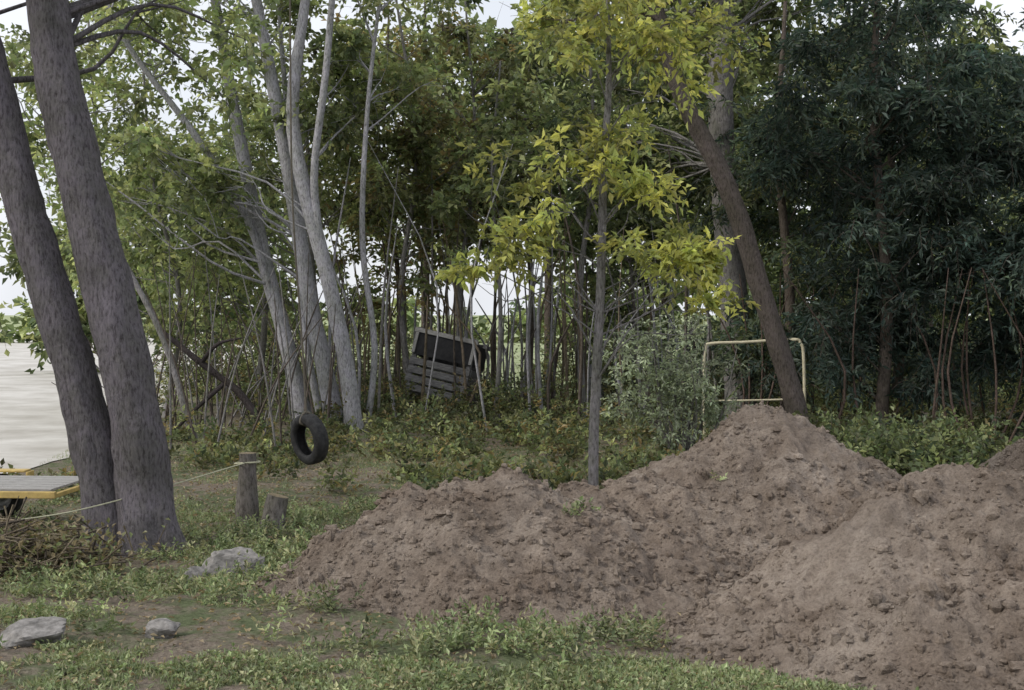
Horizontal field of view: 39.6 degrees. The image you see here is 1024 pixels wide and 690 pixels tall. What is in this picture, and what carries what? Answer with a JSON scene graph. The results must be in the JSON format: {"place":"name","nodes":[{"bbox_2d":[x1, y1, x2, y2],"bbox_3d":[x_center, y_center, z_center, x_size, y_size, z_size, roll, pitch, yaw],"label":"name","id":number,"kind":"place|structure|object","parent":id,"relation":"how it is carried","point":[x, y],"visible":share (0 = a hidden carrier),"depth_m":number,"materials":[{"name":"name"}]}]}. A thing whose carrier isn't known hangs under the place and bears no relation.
{"place":"outdoors","nodes":[
{"label":"outdoors","id":0,"kind":"place"},
{"bbox_2d":[0,330,291,472],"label":"lake water","id":1,"kind":"structure","parent":0,"point":[33,432],"depth_m":29.38,"materials":[{"name":"grey liquid"}]},
{"bbox_2d":[0,315,1023,689],"bbox_3d":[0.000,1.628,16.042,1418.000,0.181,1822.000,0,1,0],"label":"ground","id":2,"kind":"structure","parent":0,"point":[188,611],"depth_m":9.22,"materials":[{"name":"soil"}]},
{"bbox_2d":[0,616,66,648],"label":"rock","id":3,"kind":"object","parent":2,"relation":"on","point":[23,632],"visible":0.7,"depth_m":8.31,"materials":[{"name":"stone"}]},
{"bbox_2d":[0,468,79,517],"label":"utility trailer","id":4,"kind":"object","parent":2,"relation":"on","point":[30,485],"visible":0.85,"depth_m":13.08,"materials":[{"name":"yellow paint"}]},
{"bbox_2d":[0,20,194,277],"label":"slender tree","id":5,"kind":"object","parent":2,"relation":"on","point":[11,47],"visible":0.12,"depth_m":28.60,"materials":[{"name":"green plant"}]},
{"bbox_2d":[6,11,197,437],"bbox_3d":[-6.772,-1.948,21.975,3.031,7.125,3.207,1,2,40],"label":"slender tree","id":6,"kind":"object","parent":2,"relation":"on","point":[37,148],"visible":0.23,"depth_m":22.22,"materials":[{"name":"green plant"}]},
{"bbox_2d":[0,496,207,584],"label":"brush pile","id":7,"kind":"object","parent":2,"relation":"on","point":[20,542],"visible":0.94,"depth_m":10.88,"materials":[{"name":"brown plant"}]},
{"bbox_2d":[0,0,291,558],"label":"maple tree","id":8,"kind":"object","parent":2,"relation":"on","point":[119,450],"visible":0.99,"depth_m":11.84,"materials":[{"name":"grey plant"}]},
{"bbox_2d":[289,0,328,464],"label":"tire swing","id":9,"kind":"object","parent":8,"relation":"hanging from","point":[314,424],"visible":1,"depth_m":14.93,"materials":[{"name":"rubber"}]},
{"bbox_2d":[68,51,235,417],"bbox_3d":[-6.902,-2.065,26.947,3.613,7.114,3.469,0,1,0],"label":"slender tree","id":10,"kind":"object","parent":2,"relation":"on","point":[141,257],"visible":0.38,"depth_m":26.61,"materials":[{"name":"green plant"}]},
{"bbox_2d":[145,618,180,638],"bbox_3d":[-2.117,1.746,8.634,0.220,0.166,0.205,0,1,0],"label":"rock","id":11,"kind":"object","parent":2,"relation":"on","point":[165,627],"visible":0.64,"depth_m":8.57,"materials":[{"name":"stone"}]},
{"bbox_2d":[44,0,327,417],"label":"birch tree","id":12,"kind":"object","parent":2,"relation":"on","point":[258,235],"visible":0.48,"depth_m":24.86,"materials":[{"name":"green plant"}]},
{"bbox_2d":[184,566,204,581],"bbox_3d":[-2.364,1.710,10.549,0.192,0.146,0.150,0,1,-14],"label":"rock","id":13,"kind":"object","parent":2,"relation":"on","point":[195,570],"visible":0.36,"depth_m":10.51,"materials":[{"name":"stone"}]},
{"bbox_2d":[202,547,265,576],"bbox_3d":[-2.108,1.684,10.784,0.523,0.281,0.336,0,1,0],"label":"rock","id":14,"kind":"object","parent":2,"relation":"on","point":[217,559],"visible":0.52,"depth_m":10.69,"materials":[{"name":"stone"}]},
{"bbox_2d":[234,452,260,525],"bbox_3d":[-2.486,1.391,13.332,0.292,0.760,0.251,0,1,0],"label":"tree stump","id":15,"kind":"object","parent":2,"relation":"on","point":[247,502],"visible":0.79,"depth_m":13.25,"materials":[{"name":"grey wood"}]},
{"bbox_2d":[17,460,260,519],"bbox_3d":[-4.170,1.281,11.625,4.961,0.316,1.056,-1,2,-35],"label":"rope","id":16,"kind":"object","parent":15,"relation":"attached to","point":[241,463],"visible":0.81,"depth_m":12.33,"materials":[{"name":"beige fabric"}]},
{"bbox_2d":[133,24,368,404],"bbox_3d":[-5.551,-2.720,30.053,5.174,8.274,3.924,0,1,0],"label":"slender tree","id":17,"kind":"object","parent":2,"relation":"on","point":[333,226],"visible":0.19,"depth_m":29.74,"materials":[{"name":"green plant"}]},
{"bbox_2d":[260,493,288,528],"bbox_3d":[-2.213,1.576,13.144,0.296,0.415,0.269,0,1,0],"label":"tree stump","id":18,"kind":"object","parent":2,"relation":"on","point":[275,506],"visible":0.7,"depth_m":13.06,"materials":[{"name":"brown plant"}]},
{"bbox_2d":[102,0,476,432],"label":"birch tree","id":19,"kind":"object","parent":2,"relation":"on","point":[305,187],"visible":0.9,"depth_m":23.84,"materials":[{"name":"green plant"}]},
{"bbox_2d":[154,19,456,328],"bbox_3d":[-4.117,-2.584,27.836,5.429,8.119,4.038,-1,1,-26],"label":"slender tree","id":20,"kind":"object","parent":2,"relation":"on","point":[266,133],"visible":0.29,"depth_m":27.59,"materials":[{"name":"green plant"}]},
{"bbox_2d":[302,1,484,395],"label":"slender tree","id":21,"kind":"object","parent":2,"relation":"on","point":[409,47],"visible":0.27,"depth_m":28.77,"materials":[{"name":"green plant"}]},
{"bbox_2d":[321,0,507,414],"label":"slender tree","id":22,"kind":"object","parent":2,"relation":"on","point":[415,176],"visible":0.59,"depth_m":26.65,"materials":[{"name":"green plant"}]},
{"bbox_2d":[0,332,839,689],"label":"fallen leaves","id":23,"kind":"object","parent":2,"relation":"on","point":[263,648],"depth_m":10.10,"materials":[{"name":"brown plant"}]},
{"bbox_2d":[403,327,490,404],"bbox_3d":[-1.202,0.416,26.065,1.210,1.200,0.998,13,-4,13],"label":"wooden crate","id":24,"kind":"object","parent":2,"relation":"on","point":[443,362],"visible":0.72,"depth_m":25.64,"materials":[{"name":"grey wood"}]},
{"bbox_2d":[0,439,918,689],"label":"grass","id":25,"kind":"structure","parent":2,"relation":"on","point":[566,674],"depth_m":8.25,"materials":[{"name":"green plant"}]},
{"bbox_2d":[385,0,564,409],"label":"slender tree","id":26,"kind":"object","parent":2,"relation":"on","point":[464,27],"visible":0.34,"depth_m":27.35,"materials":[{"name":"green plant"}]},
{"bbox_2d":[233,463,758,627],"bbox_3d":[0.040,1.381,10.525,5.080,1.017,4.380,0,1,0],"label":"dirt pile","id":27,"kind":"object","parent":2,"relation":"on","point":[517,540],"visible":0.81,"depth_m":9.71,"materials":[{"name":"soil"}]},
{"bbox_2d":[420,61,571,425],"bbox_3d":[-0.050,-1.721,24.825,3.215,6.505,2.251,1,2,41],"label":"slender tree","id":28,"kind":"object","parent":2,"relation":"on","point":[449,207],"visible":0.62,"depth_m":24.74,"materials":[{"name":"green plant"}]},
{"bbox_2d":[0,240,1003,343],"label":"distant hedgerow","id":29,"kind":"object","parent":2,"relation":"on","point":[27,326],"visible":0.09,"depth_m":92.28,"materials":[{"name":"green plant"}]},
{"bbox_2d":[0,67,1010,373],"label":"background trees","id":30,"kind":"object","parent":2,"relation":"on","point":[14,263],"visible":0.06,"depth_m":42.06,"materials":[{"name":"green plant"}]},
{"bbox_2d":[0,142,1023,498],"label":"undergrowth","id":31,"kind":"object","parent":2,"relation":"on","point":[906,446],"visible":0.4,"depth_m":23.36,"materials":[{"name":"green plant"}]},
{"bbox_2d":[402,6,629,410],"bbox_3d":[0.198,-2.757,28.927,5.323,8.392,3.660,0,1,0],"label":"slender tree","id":32,"kind":"object","parent":2,"relation":"on","point":[530,121],"visible":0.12,"depth_m":28.67,"materials":[{"name":"green plant"}]},
{"bbox_2d":[474,9,703,420],"bbox_3d":[1.300,-2.708,26.374,3.901,8.405,3.894,-1,2,-35],"label":"slender tree","id":33,"kind":"object","parent":2,"relation":"on","point":[548,125],"visible":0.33,"depth_m":25.97,"materials":[{"name":"green plant"}]},
{"bbox_2d":[434,0,760,485],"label":"young ash tree","id":34,"kind":"object","parent":2,"relation":"on","point":[693,258],"visible":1,"depth_m":13.79,"materials":[{"name":"green plant"}]},
{"bbox_2d":[527,88,697,409],"bbox_3d":[1.933,-1.796,28.076,3.611,6.505,2.913,0,1,0],"label":"slender tree","id":35,"kind":"object","parent":2,"relation":"on","point":[591,252],"visible":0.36,"depth_m":27.80,"materials":[{"name":"green plant"}]},
{"bbox_2d":[500,0,809,421],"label":"leaning tree","id":36,"kind":"object","parent":2,"relation":"on","point":[790,386],"visible":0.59,"depth_m":18.89,"materials":[{"name":"brown plant"}]},
{"bbox_2d":[305,0,1023,390],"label":"background trees","id":37,"kind":"object","parent":2,"relation":"on","point":[993,48],"visible":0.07,"depth_m":35.61,"materials":[{"name":"green plant"}]},
{"bbox_2d":[600,298,752,453],"bbox_3d":[2.099,0.510,18.573,2.127,2.250,1.754,0,1,0],"label":"olive shrub","id":38,"kind":"object","parent":2,"relation":"on","point":[685,439],"visible":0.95,"depth_m":18.43,"materials":[{"name":"green plant"}]},
{"bbox_2d":[544,0,868,419],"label":"oak tree","id":39,"kind":"object","parent":2,"relation":"on","point":[757,14],"visible":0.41,"depth_m":24.44,"materials":[{"name":"green plant"}]},
{"bbox_2d":[600,400,902,560],"bbox_3d":[2.240,1.177,12.921,5.580,1.355,4.880,0,1,0],"label":"dirt pile","id":40,"kind":"object","parent":2,"relation":"on","point":[789,475],"visible":0.48,"depth_m":12.20,"materials":[{"name":"soil"}]},
{"bbox_2d":[702,338,805,437],"bbox_3d":[3.411,0.719,20.022,1.463,1.641,0.044,0,1,0],"label":"metal pipe rail","id":41,"kind":"object","parent":2,"relation":"on","point":[764,340],"visible":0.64,"depth_m":19.99,"materials":[{"name":"grey metal"}]},
{"bbox_2d":[681,1,874,423],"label":"locust tree","id":42,"kind":"object","parent":2,"relation":"on","point":[787,241],"visible":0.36,"depth_m":22.89,"materials":[{"name":"green plant"}]},
{"bbox_2d":[648,462,1023,689],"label":"dirt pile","id":43,"kind":"object","parent":2,"relation":"on","point":[911,580],"visible":0.91,"depth_m":8.20,"materials":[{"name":"soil"}]},
{"bbox_2d":[728,0,1023,450],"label":"locust tree","id":44,"kind":"object","parent":2,"relation":"on","point":[879,272],"visible":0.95,"depth_m":20.25,"materials":[{"name":"green plant"}]},
{"bbox_2d":[738,0,1023,421],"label":"locust tree","id":45,"kind":"object","parent":2,"relation":"on","point":[766,223],"visible":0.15,"depth_m":24.21,"materials":[{"name":"green plant"}]},
{"bbox_2d":[870,8,1023,449],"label":"locust tree","id":46,"kind":"object","parent":2,"relation":"on","point":[1009,160],"visible":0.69,"depth_m":19.91,"materials":[{"name":"green plant"}]},
{"bbox_2d":[974,438,1023,471],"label":"dirt pile","id":47,"kind":"object","parent":2,"relation":"on","point":[1009,457],"visible":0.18,"depth_m":15.45,"materials":[{"name":"soil"}]},
{"bbox_2d":[982,83,1023,378],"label":"locust tree","id":48,"kind":"object","parent":2,"relation":"on","point":[1006,213],"visible":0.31,"depth_m":22.71,"materials":[{"name":"green plant"}]},
{"bbox_2d":[0,0,1023,314],"label":"sky","id":49,"kind":"structure","parent":0,"point":[8,292],"materials":[{"name":"white"}]}
]}

